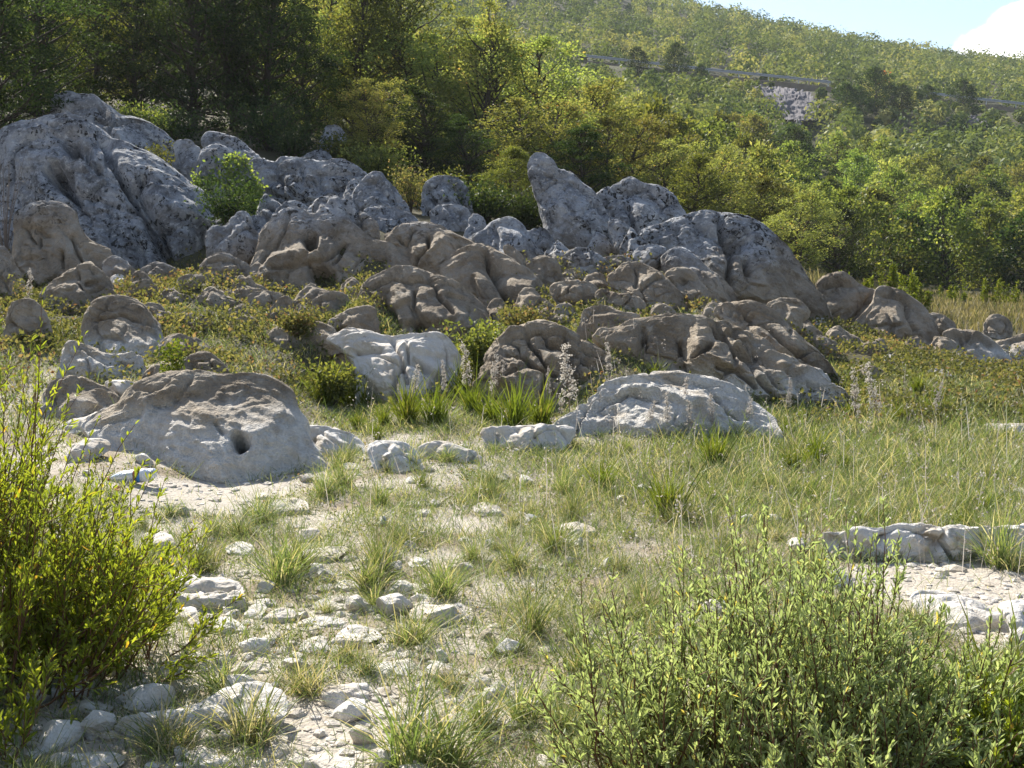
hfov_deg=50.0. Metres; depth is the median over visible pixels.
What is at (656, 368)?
grass tuft
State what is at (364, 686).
stone
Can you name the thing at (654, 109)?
slope tree
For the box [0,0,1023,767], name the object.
ground
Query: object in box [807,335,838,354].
limestone boulder
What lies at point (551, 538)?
grass tuft
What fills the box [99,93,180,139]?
shrub
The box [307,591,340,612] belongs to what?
grass tuft
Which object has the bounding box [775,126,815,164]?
slope tree
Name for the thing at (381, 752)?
stone
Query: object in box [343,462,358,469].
limestone stone
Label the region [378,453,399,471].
grass tuft
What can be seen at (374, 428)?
grass tuft
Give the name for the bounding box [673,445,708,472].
grass tuft
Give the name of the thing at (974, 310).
meadow grass
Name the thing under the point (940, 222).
slope tree
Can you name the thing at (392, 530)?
grass tuft
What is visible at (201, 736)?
stone
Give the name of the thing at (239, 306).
limestone boulder
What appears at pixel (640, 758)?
grass tuft
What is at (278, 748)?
limestone stone
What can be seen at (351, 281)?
limestone boulder
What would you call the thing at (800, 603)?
grass tuft
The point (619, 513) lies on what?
grass tuft
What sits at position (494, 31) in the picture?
pale tree
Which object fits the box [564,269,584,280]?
limestone boulder
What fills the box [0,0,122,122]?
dark tree
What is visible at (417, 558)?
limestone stone
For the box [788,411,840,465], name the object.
grass tuft
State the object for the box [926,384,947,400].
grass tuft
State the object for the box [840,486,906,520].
grass tuft
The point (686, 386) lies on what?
dry flower spike
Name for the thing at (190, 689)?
stone
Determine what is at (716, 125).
slope tree
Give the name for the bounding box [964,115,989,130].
rock cut
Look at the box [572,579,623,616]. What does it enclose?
grass tuft
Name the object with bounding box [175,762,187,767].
stone
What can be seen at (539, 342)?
limestone boulder
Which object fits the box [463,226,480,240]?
limestone boulder
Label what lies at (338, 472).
grass tuft
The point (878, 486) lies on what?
dry weeds
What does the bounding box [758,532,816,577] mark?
grass tuft
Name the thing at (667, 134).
pale tree
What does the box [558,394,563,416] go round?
dry flower spike
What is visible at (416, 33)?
slope tree
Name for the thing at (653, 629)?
grass tuft
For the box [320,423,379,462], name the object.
grass tuft
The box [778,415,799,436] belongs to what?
grass tuft
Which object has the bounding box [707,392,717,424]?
dry flower spike
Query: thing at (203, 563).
grass tuft
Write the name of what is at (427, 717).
stone
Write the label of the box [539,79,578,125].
slope tree
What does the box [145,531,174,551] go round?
limestone stone
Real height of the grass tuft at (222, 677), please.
0.286 m
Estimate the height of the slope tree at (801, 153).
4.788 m
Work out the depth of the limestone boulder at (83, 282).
13.44 m
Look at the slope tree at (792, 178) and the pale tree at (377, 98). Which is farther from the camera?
the slope tree at (792, 178)
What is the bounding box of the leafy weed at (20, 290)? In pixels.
[5,273,40,300]
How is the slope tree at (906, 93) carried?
on the ground at (918, 580)
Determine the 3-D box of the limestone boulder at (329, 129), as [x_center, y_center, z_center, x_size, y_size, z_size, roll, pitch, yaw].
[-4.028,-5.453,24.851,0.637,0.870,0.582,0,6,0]
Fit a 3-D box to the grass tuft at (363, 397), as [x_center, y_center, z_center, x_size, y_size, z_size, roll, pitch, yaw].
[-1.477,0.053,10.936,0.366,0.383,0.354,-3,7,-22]
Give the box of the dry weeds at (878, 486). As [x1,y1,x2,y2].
[323,310,1023,585]
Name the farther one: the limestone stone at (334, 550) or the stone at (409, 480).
the stone at (409, 480)
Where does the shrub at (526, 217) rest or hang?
on the ground at (918, 580)
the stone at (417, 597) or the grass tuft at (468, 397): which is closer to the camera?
the stone at (417, 597)
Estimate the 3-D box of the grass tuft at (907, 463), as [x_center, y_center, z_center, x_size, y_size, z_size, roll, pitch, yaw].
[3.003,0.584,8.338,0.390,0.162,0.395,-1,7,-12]
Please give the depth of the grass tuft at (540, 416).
9.82 m
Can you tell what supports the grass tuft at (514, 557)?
on the ground at (918, 580)
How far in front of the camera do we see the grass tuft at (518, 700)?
3.81 m
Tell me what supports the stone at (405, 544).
on the ground at (918, 580)
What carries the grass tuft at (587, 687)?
on the ground at (918, 580)
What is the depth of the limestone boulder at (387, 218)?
16.61 m
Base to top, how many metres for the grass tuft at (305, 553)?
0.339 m
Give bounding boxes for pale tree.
[257,0,376,132]
[322,77,420,163]
[338,27,487,177]
[415,14,538,183]
[422,0,558,189]
[434,29,610,197]
[471,96,605,205]
[535,75,652,199]
[568,113,678,191]
[615,111,734,211]
[628,138,723,213]
[671,143,783,217]
[762,181,850,270]
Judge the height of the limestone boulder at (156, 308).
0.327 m
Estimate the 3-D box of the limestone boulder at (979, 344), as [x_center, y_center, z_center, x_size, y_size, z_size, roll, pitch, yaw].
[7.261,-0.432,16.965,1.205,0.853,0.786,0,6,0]
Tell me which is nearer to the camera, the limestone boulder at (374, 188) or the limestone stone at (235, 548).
the limestone stone at (235, 548)
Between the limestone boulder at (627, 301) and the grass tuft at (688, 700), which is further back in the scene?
the limestone boulder at (627, 301)
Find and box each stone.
[24,751,40,760]
[27,689,48,703]
[36,719,83,753]
[45,751,73,766]
[51,669,94,697]
[65,699,95,716]
[70,753,85,762]
[71,751,123,767]
[80,710,115,736]
[105,380,134,398]
[110,274,123,289]
[116,687,133,704]
[116,755,126,762]
[123,683,175,712]
[135,453,153,464]
[144,762,160,767]
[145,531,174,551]
[158,660,177,678]
[159,678,185,691]
[172,606,197,621]
[174,746,188,760]
[175,507,189,515]
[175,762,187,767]
[183,685,198,694]
[186,543,211,557]
[186,754,244,767]
[191,728,216,747]
[209,617,245,633]
[216,728,234,742]
[223,607,231,613]
[225,541,254,555]
[225,609,241,618]
[225,674,256,686]
[231,663,270,674]
[233,661,248,673]
[239,637,269,653]
[241,652,253,660]
[244,603,266,618]
[248,598,276,606]
[255,492,269,499]
[257,580,274,592]
[261,607,294,622]
[262,631,279,646]
[266,497,308,515]
[267,743,290,754]
[282,658,310,669]
[288,756,306,766]
[295,616,344,626]
[297,528,320,541]
[298,611,308,619]
[299,473,312,481]
[299,635,327,654]
[301,546,347,562]
[303,753,354,767]
[309,563,323,574]
[311,598,355,610]
[312,729,327,737]
[317,569,335,580]
[321,682,369,700]
[322,689,345,708]
[331,624,381,647]
[331,697,366,721]
[335,580,360,591]
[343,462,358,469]
[345,594,371,611]
[348,725,373,743]
[351,613,358,619]
[354,661,408,677]
[354,683,368,690]
[364,605,378,612]
[374,745,396,767]
[376,593,413,616]
[379,515,388,524]
[386,560,402,574]
[388,547,402,559]
[389,580,413,593]
[392,650,417,658]
[399,763,428,767]
[403,540,415,550]
[403,583,418,595]
[405,476,415,483]
[407,710,437,729]
[408,561,429,567]
[409,594,430,601]
[409,604,472,624]
[411,509,430,516]
[411,557,428,563]
[423,605,460,624]
[425,663,455,680]
[434,649,448,659]
[446,713,460,727]
[457,562,472,575]
[473,502,500,515]
[475,676,490,688]
[478,629,491,639]
[483,687,497,698]
[487,715,501,727]
[490,735,503,743]
[496,638,519,655]
[519,474,532,485]
[523,514,536,522]
[536,751,563,767]
[557,522,596,536]
[561,556,573,565]
[573,537,582,546]
[601,558,611,568]
[616,495,625,501]
[701,599,724,614]
[739,514,756,522]
[787,537,806,553]
[824,569,850,587]
[928,368,951,378]
[935,567,948,574]
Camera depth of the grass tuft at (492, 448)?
8.73 m
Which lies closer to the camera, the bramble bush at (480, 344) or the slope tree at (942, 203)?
the bramble bush at (480, 344)
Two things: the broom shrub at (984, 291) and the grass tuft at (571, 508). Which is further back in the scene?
the broom shrub at (984, 291)
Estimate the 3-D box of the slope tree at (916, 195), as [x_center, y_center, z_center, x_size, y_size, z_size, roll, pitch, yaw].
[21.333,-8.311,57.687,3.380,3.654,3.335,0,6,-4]
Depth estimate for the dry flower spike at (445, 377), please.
10.61 m
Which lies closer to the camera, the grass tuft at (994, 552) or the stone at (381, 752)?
the stone at (381, 752)
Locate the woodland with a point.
(743, 27)
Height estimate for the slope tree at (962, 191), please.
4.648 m
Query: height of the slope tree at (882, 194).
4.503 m
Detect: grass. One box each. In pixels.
[0,292,1023,767]
[804,266,1023,333]
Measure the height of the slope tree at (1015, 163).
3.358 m
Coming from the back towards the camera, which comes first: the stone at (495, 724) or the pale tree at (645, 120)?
the pale tree at (645, 120)
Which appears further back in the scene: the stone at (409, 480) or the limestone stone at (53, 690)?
the stone at (409, 480)
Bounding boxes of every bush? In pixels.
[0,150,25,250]
[190,151,268,221]
[273,304,329,339]
[291,354,364,406]
[432,310,506,373]
[492,297,565,332]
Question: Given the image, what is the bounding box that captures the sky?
[687,0,1023,57]
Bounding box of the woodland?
[320,0,1023,185]
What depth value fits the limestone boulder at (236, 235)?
16.22 m
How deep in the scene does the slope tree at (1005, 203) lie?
57.75 m
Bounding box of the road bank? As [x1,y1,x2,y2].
[579,60,1023,111]
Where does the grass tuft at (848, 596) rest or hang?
on the ground at (918, 580)
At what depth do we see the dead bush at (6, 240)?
15.15 m
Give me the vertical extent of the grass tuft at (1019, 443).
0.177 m
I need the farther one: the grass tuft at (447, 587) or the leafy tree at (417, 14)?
the leafy tree at (417, 14)
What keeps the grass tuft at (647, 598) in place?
on the ground at (918, 580)
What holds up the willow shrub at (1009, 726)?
on the ground at (918, 580)
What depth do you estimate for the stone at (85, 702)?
3.87 m
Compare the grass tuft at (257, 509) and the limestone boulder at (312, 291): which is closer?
the grass tuft at (257, 509)
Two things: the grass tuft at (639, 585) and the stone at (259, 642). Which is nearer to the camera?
the stone at (259, 642)
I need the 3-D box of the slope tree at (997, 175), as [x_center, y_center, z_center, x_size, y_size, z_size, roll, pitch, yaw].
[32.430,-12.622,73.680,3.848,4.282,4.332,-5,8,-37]
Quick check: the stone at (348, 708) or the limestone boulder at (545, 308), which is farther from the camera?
the limestone boulder at (545, 308)
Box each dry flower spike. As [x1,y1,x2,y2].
[25,270,33,297]
[411,364,420,398]
[440,359,446,401]
[458,341,471,384]
[488,354,498,390]
[500,359,505,375]
[535,375,539,398]
[546,368,552,400]
[557,343,577,412]
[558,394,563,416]
[605,343,612,379]
[645,401,656,421]
[662,391,673,422]
[682,376,690,394]
[685,399,695,431]
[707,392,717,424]
[746,396,753,418]
[784,379,792,409]
[850,367,860,433]
[861,361,883,424]
[931,381,942,419]
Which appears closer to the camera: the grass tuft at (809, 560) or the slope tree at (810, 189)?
the grass tuft at (809, 560)
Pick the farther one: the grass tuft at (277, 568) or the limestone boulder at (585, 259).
the limestone boulder at (585, 259)
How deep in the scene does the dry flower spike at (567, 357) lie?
9.70 m
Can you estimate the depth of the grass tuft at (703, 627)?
4.60 m
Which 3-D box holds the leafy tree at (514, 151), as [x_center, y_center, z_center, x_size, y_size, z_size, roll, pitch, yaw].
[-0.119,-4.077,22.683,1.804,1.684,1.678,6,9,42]
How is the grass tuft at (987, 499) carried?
on the ground at (918, 580)
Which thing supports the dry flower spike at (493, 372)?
on the ground at (918, 580)
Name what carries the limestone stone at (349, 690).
on the ground at (918, 580)
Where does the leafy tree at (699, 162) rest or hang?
on the ground at (918, 580)
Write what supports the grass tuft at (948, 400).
on the ground at (918, 580)
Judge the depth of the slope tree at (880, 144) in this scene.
78.52 m
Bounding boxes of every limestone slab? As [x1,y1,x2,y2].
[59,404,113,433]
[65,438,110,462]
[114,681,288,740]
[162,575,245,610]
[480,423,575,450]
[822,522,1023,562]
[909,590,1008,632]
[972,423,1023,435]
[998,600,1023,649]
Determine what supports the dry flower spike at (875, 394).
on the ground at (918, 580)
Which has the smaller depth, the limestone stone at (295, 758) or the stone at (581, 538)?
the limestone stone at (295, 758)
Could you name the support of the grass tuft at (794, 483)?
on the ground at (918, 580)
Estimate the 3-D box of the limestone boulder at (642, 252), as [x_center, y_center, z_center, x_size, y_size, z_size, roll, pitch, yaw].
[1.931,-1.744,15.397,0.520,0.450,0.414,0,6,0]
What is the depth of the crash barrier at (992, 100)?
146.27 m
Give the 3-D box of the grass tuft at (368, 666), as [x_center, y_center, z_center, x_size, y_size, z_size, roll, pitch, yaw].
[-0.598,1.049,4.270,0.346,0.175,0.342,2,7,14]
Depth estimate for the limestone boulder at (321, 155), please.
23.36 m
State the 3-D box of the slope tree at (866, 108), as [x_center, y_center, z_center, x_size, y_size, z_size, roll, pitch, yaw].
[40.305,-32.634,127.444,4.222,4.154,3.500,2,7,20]
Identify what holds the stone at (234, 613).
on the ground at (918, 580)
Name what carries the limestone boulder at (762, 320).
on the ground at (918, 580)
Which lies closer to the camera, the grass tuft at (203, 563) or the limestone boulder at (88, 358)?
the grass tuft at (203, 563)
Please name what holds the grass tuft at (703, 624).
on the ground at (918, 580)
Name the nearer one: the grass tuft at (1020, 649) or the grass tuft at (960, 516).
the grass tuft at (1020, 649)
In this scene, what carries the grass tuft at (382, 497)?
on the ground at (918, 580)
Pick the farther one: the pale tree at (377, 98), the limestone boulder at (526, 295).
the pale tree at (377, 98)
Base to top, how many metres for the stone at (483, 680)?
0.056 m
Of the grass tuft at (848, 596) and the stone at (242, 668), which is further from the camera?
the grass tuft at (848, 596)
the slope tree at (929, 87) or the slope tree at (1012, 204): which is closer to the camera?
the slope tree at (1012, 204)
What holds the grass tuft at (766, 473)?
on the ground at (918, 580)
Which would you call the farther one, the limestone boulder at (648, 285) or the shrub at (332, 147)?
the shrub at (332, 147)
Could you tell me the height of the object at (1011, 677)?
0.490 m
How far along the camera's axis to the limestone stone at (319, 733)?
3.72 m
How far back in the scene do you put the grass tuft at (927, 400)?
10.41 m
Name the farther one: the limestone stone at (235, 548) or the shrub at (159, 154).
the shrub at (159, 154)
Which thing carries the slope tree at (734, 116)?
on the ground at (918, 580)
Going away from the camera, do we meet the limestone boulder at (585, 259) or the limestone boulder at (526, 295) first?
the limestone boulder at (526, 295)
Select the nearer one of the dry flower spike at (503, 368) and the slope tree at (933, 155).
the dry flower spike at (503, 368)
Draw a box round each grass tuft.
[0,724,94,767]
[77,669,255,767]
[105,529,156,559]
[132,503,153,529]
[142,543,182,573]
[146,489,196,517]
[149,656,331,767]
[153,502,265,573]
[157,620,279,695]
[184,671,302,708]
[196,506,237,536]
[206,495,282,536]
[207,503,356,587]
[217,477,298,523]
[233,496,347,574]
[249,631,376,711]
[283,523,435,591]
[290,449,352,497]
[290,600,535,767]
[292,356,349,405]
[303,621,380,662]
[306,448,378,488]
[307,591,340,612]
[311,439,363,467]
[311,643,535,767]
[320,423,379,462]
[325,350,378,407]
[326,632,398,677]
[335,502,429,572]
[337,569,415,613]
[340,557,398,587]
[342,407,374,429]
[349,372,374,406]
[350,459,406,505]
[355,593,469,659]
[361,418,384,436]
[369,427,387,439]
[370,398,396,424]
[371,435,437,466]
[377,370,432,424]
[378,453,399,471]
[378,517,403,540]
[382,508,433,547]
[395,546,505,600]
[403,453,448,487]
[406,358,464,425]
[413,646,491,691]
[413,653,541,734]
[428,439,478,462]
[431,559,488,580]
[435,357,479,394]
[442,376,538,423]
[449,529,494,561]
[450,356,492,413]
[453,637,605,727]
[461,476,490,495]
[466,458,509,482]
[467,631,520,655]
[471,547,580,635]
[472,463,516,496]
[472,529,561,571]
[473,485,516,504]
[478,356,542,425]
[480,439,498,453]
[485,623,548,651]
[488,535,505,549]
[489,497,536,525]
[501,743,576,767]
[504,357,575,424]
[506,582,642,677]
[509,491,542,513]
[512,718,581,761]
[517,497,595,553]
[518,679,601,736]
[533,454,589,494]
[540,474,605,520]
[547,606,607,637]
[557,612,663,668]
[567,637,657,702]
[568,437,592,448]
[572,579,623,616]
[574,669,601,696]
[574,715,653,767]
[581,441,623,490]
[599,543,638,573]
[602,444,716,518]
[604,594,663,618]
[606,515,642,538]
[607,501,628,521]
[613,431,640,447]
[614,560,684,611]
[614,566,661,596]
[615,605,646,620]
[616,617,678,640]
[618,431,641,452]
[638,357,671,371]
[640,702,737,767]
[648,481,719,526]
[658,621,762,676]
[669,677,740,716]
[670,406,757,466]
[670,572,717,598]
[670,595,726,641]
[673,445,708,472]
[675,483,712,504]
[686,468,734,502]
[689,501,752,545]
[696,610,726,642]
[707,531,733,551]
[729,479,777,503]
[735,526,784,553]
[748,458,782,483]
[752,514,796,540]
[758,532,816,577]
[762,445,791,459]
[767,578,815,612]
[776,423,814,472]
[776,471,804,494]
[777,499,830,520]
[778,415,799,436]
[780,528,842,576]
[787,472,839,504]
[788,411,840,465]
[789,399,812,418]
[814,578,856,617]
[827,442,855,467]
[834,581,886,612]
[836,395,863,415]
[839,496,886,521]
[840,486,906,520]
[854,364,880,392]
[863,456,898,476]
[865,730,937,767]
[879,397,916,423]
[884,584,980,629]
[887,398,905,420]
[895,450,922,469]
[896,473,936,499]
[903,366,932,391]
[914,390,945,407]
[919,623,1014,669]
[922,625,948,642]
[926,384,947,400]
[926,478,986,510]
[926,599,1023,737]
[934,493,994,525]
[940,386,957,410]
[944,590,1023,722]
[947,485,1023,569]
[954,473,1011,512]
[958,525,1023,573]
[962,506,997,526]
[968,452,1006,476]
[977,616,1022,659]
[997,424,1020,441]
[1003,433,1023,451]
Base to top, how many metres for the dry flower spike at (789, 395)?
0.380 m
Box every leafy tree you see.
[0,0,91,98]
[30,0,158,103]
[289,0,423,144]
[313,0,479,162]
[470,145,535,216]
[666,151,747,214]
[714,167,818,247]
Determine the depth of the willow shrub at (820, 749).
3.13 m
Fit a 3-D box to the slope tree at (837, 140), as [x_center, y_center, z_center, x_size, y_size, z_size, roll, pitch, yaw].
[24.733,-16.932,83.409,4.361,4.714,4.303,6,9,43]
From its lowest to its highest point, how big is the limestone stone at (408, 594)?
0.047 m
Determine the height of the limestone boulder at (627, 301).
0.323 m
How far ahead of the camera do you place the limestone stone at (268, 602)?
5.12 m
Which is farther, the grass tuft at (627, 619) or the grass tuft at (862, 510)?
the grass tuft at (862, 510)
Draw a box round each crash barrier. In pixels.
[585,54,830,86]
[926,92,1023,107]
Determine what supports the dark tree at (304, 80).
on the ground at (918, 580)
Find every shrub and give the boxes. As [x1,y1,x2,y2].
[0,287,138,665]
[0,438,207,724]
[0,458,245,687]
[0,612,59,767]
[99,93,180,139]
[109,89,231,145]
[144,137,177,165]
[183,170,271,225]
[196,86,333,151]
[260,120,334,157]
[308,128,380,165]
[326,137,421,184]
[379,157,427,212]
[393,154,475,208]
[426,168,534,224]
[487,181,542,230]
[520,559,811,767]
[595,494,998,767]
[719,634,1022,767]
[779,579,1023,767]
[862,278,870,287]
[867,264,915,296]
[897,273,919,299]
[904,664,1023,767]
[915,281,933,310]
[937,284,965,300]
[959,277,1020,304]
[997,281,1023,305]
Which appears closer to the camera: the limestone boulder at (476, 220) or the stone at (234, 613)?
the stone at (234, 613)
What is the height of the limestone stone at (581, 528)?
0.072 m
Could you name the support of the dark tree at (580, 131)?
on the ground at (918, 580)
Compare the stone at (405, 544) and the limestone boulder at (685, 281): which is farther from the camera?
the limestone boulder at (685, 281)
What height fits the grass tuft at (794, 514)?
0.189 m
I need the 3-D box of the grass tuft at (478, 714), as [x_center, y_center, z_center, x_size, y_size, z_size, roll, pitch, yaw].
[-0.104,1.051,3.730,0.460,0.295,0.484,-5,8,-39]
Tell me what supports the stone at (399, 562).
on the ground at (918, 580)
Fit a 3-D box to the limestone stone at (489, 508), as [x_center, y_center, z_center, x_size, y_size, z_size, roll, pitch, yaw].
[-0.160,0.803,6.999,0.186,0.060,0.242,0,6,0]
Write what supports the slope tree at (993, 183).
on the ground at (918, 580)
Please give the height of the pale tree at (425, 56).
4.742 m
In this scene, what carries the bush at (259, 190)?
on the ground at (918, 580)
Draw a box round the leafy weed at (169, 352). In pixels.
[153,335,190,372]
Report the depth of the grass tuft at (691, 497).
7.18 m
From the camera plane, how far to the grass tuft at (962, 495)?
7.03 m
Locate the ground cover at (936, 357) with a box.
[0,245,1023,425]
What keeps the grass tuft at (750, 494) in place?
on the ground at (918, 580)
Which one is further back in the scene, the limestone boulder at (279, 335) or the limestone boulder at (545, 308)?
the limestone boulder at (545, 308)
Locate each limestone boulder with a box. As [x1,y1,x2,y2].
[0,112,223,270]
[0,214,13,254]
[0,246,24,299]
[3,298,52,346]
[12,200,112,287]
[36,261,115,313]
[38,375,118,420]
[49,91,178,168]
[56,340,146,379]
[80,369,331,483]
[81,294,163,363]
[102,255,134,282]
[128,270,159,296]
[140,262,176,280]
[142,363,188,378]
[145,302,177,324]
[152,333,199,362]
[158,288,191,302]
[174,139,200,182]
[177,274,204,290]
[183,313,217,332]
[183,351,228,373]
[193,286,238,309]
[193,337,213,350]
[195,144,259,211]
[199,252,249,285]
[201,131,260,164]
[205,211,258,264]
[225,304,258,325]
[227,275,267,298]
[246,290,281,310]
[248,156,366,207]
[249,206,412,291]
[251,215,264,232]
[255,193,280,223]
[264,327,302,349]
[267,295,292,322]
[275,200,307,213]
[292,283,328,308]
[294,304,320,320]
[302,321,341,355]
[303,150,331,160]
[307,198,317,212]
[310,425,364,455]
[312,195,357,223]
[312,291,348,315]
[319,124,345,152]
[327,327,461,404]
[328,305,380,333]
[331,353,352,375]
[339,277,361,298]
[342,179,358,201]
[352,171,411,214]
[356,212,380,239]
[357,265,490,341]
[363,206,417,232]
[367,440,423,472]
[384,221,473,273]
[417,441,484,463]
[420,175,472,215]
[429,204,470,231]
[440,243,550,308]
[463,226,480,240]
[468,213,486,229]
[471,319,619,408]
[472,216,554,261]
[487,298,510,326]
[503,245,526,265]
[514,287,546,311]
[526,255,564,286]
[527,152,613,249]
[533,300,554,319]
[544,240,568,259]
[549,279,597,306]
[549,302,577,323]
[554,370,782,441]
[558,247,614,276]
[562,271,574,279]
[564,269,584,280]
[576,304,640,341]
[583,272,614,290]
[587,232,615,256]
[592,313,860,408]
[595,289,645,313]
[596,176,685,234]
[604,255,631,267]
[607,261,690,312]
[608,219,629,254]
[619,228,645,257]
[632,244,667,270]
[639,210,835,326]
[648,302,675,316]
[660,247,738,302]
[664,267,721,308]
[701,301,721,320]
[713,300,841,385]
[767,297,810,339]
[803,319,823,335]
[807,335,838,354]
[816,271,874,322]
[825,325,863,348]
[849,365,886,381]
[852,285,941,344]
[854,338,895,355]
[902,335,929,352]
[929,312,955,335]
[930,336,967,364]
[942,328,1014,366]
[983,314,1012,338]
[995,333,1023,358]
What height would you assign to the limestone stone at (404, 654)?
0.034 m
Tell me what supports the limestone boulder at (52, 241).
on the ground at (918, 580)
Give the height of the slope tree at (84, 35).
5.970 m
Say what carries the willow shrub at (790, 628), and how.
on the ground at (918, 580)
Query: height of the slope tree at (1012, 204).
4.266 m
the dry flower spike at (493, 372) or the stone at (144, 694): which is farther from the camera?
the dry flower spike at (493, 372)
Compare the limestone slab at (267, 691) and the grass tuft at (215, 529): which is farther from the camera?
the grass tuft at (215, 529)
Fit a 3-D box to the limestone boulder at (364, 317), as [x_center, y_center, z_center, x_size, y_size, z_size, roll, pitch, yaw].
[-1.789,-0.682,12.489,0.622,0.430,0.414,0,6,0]
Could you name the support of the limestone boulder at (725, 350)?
on the ground at (918, 580)
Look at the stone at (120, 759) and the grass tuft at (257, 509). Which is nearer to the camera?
the stone at (120, 759)
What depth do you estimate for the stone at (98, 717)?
3.70 m
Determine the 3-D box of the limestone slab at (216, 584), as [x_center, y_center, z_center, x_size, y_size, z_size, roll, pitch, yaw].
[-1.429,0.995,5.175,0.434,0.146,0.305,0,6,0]
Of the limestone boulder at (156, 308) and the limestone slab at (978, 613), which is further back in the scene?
the limestone boulder at (156, 308)
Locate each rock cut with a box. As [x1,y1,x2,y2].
[753,84,819,126]
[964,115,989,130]
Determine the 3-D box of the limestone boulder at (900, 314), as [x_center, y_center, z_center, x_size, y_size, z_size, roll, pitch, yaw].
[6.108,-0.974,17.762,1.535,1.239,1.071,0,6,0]
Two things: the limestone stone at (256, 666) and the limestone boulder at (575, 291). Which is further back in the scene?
the limestone boulder at (575, 291)
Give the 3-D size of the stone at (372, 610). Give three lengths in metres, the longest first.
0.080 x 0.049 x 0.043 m
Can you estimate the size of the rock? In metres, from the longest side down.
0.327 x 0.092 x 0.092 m
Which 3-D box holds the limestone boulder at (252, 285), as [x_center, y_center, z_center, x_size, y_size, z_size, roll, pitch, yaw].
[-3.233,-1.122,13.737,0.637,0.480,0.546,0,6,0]
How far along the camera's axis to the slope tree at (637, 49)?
136.24 m
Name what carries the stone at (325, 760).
on the ground at (918, 580)
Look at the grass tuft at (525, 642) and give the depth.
4.51 m
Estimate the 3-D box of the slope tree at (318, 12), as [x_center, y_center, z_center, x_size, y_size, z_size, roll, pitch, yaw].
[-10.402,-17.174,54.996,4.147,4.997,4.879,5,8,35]
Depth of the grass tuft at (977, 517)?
6.50 m
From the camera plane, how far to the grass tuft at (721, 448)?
8.37 m
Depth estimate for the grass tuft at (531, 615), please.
4.71 m
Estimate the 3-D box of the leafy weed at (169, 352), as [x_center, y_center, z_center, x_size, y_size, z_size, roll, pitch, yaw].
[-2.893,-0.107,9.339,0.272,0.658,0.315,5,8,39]
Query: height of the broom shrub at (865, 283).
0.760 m
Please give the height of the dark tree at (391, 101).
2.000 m
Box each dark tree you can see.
[0,0,40,122]
[0,0,109,128]
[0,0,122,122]
[71,0,198,116]
[107,0,278,129]
[146,0,317,132]
[200,0,349,134]
[257,0,357,140]
[354,98,432,170]
[378,84,481,186]
[421,113,507,197]
[528,123,638,192]
[797,202,878,280]
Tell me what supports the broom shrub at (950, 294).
on the ground at (918, 580)
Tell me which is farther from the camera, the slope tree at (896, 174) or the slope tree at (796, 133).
the slope tree at (796, 133)
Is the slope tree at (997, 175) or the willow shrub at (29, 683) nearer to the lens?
the willow shrub at (29, 683)
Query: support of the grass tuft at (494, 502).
on the ground at (918, 580)
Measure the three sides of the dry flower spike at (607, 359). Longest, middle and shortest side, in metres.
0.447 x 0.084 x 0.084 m
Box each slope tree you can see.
[47,0,153,69]
[74,0,183,80]
[105,0,214,72]
[183,0,274,80]
[245,2,316,78]
[280,0,344,54]
[280,5,385,109]
[342,1,387,82]
[343,31,450,161]
[416,24,441,67]
[453,76,548,183]
[476,81,544,149]
[507,106,606,187]
[521,63,553,96]
[530,70,560,97]
[534,84,559,152]
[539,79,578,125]
[565,85,593,124]
[573,95,634,187]
[597,85,627,105]
[604,91,718,183]
[604,112,641,169]
[613,98,645,157]
[623,46,652,75]
[627,90,655,110]
[627,115,738,212]
[659,41,693,76]
[676,103,705,125]
[678,114,755,186]
[692,63,709,76]
[706,129,732,151]
[710,109,752,157]
[712,139,820,237]
[720,130,786,210]
[724,112,756,136]
[726,156,815,246]
[734,110,775,143]
[734,161,808,220]
[737,111,779,149]
[741,168,821,243]
[771,121,819,149]
[772,139,831,190]
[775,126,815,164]
[777,139,821,180]
[792,172,834,227]
[793,139,823,185]
[797,168,822,209]
[798,179,854,260]
[804,174,849,233]
[804,184,911,277]
[810,187,924,282]
[813,129,856,186]
[826,81,868,118]
[826,140,860,179]
[830,148,881,203]
[839,155,886,199]
[841,85,876,117]
[851,65,901,113]
[851,136,886,161]
[852,134,915,188]
[852,159,921,222]
[856,163,929,233]
[862,149,910,169]
[872,209,954,290]
[877,220,934,276]
[882,155,936,206]
[884,81,915,115]
[885,199,948,257]
[888,185,1005,290]
[891,174,938,210]
[893,191,930,236]
[896,204,971,279]
[906,148,955,198]
[907,153,931,191]
[916,83,941,108]
[916,163,954,202]
[934,159,954,184]
[935,173,999,241]
[936,182,1001,261]
[938,206,1023,293]
[943,78,982,113]
[945,191,1019,272]
[946,167,1004,202]
[952,154,1017,201]
[965,181,1011,237]
[974,164,1020,202]
[978,209,1023,291]
[981,178,1016,217]
[993,181,1023,263]
[997,188,1023,260]
[1002,159,1023,194]
[1003,162,1023,204]
[1006,190,1021,216]
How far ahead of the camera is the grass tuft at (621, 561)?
5.69 m
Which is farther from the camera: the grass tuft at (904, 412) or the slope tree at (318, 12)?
the slope tree at (318, 12)
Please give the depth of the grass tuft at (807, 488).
7.31 m
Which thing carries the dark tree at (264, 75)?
on the ground at (918, 580)
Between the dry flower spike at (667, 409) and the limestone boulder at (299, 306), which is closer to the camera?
the dry flower spike at (667, 409)

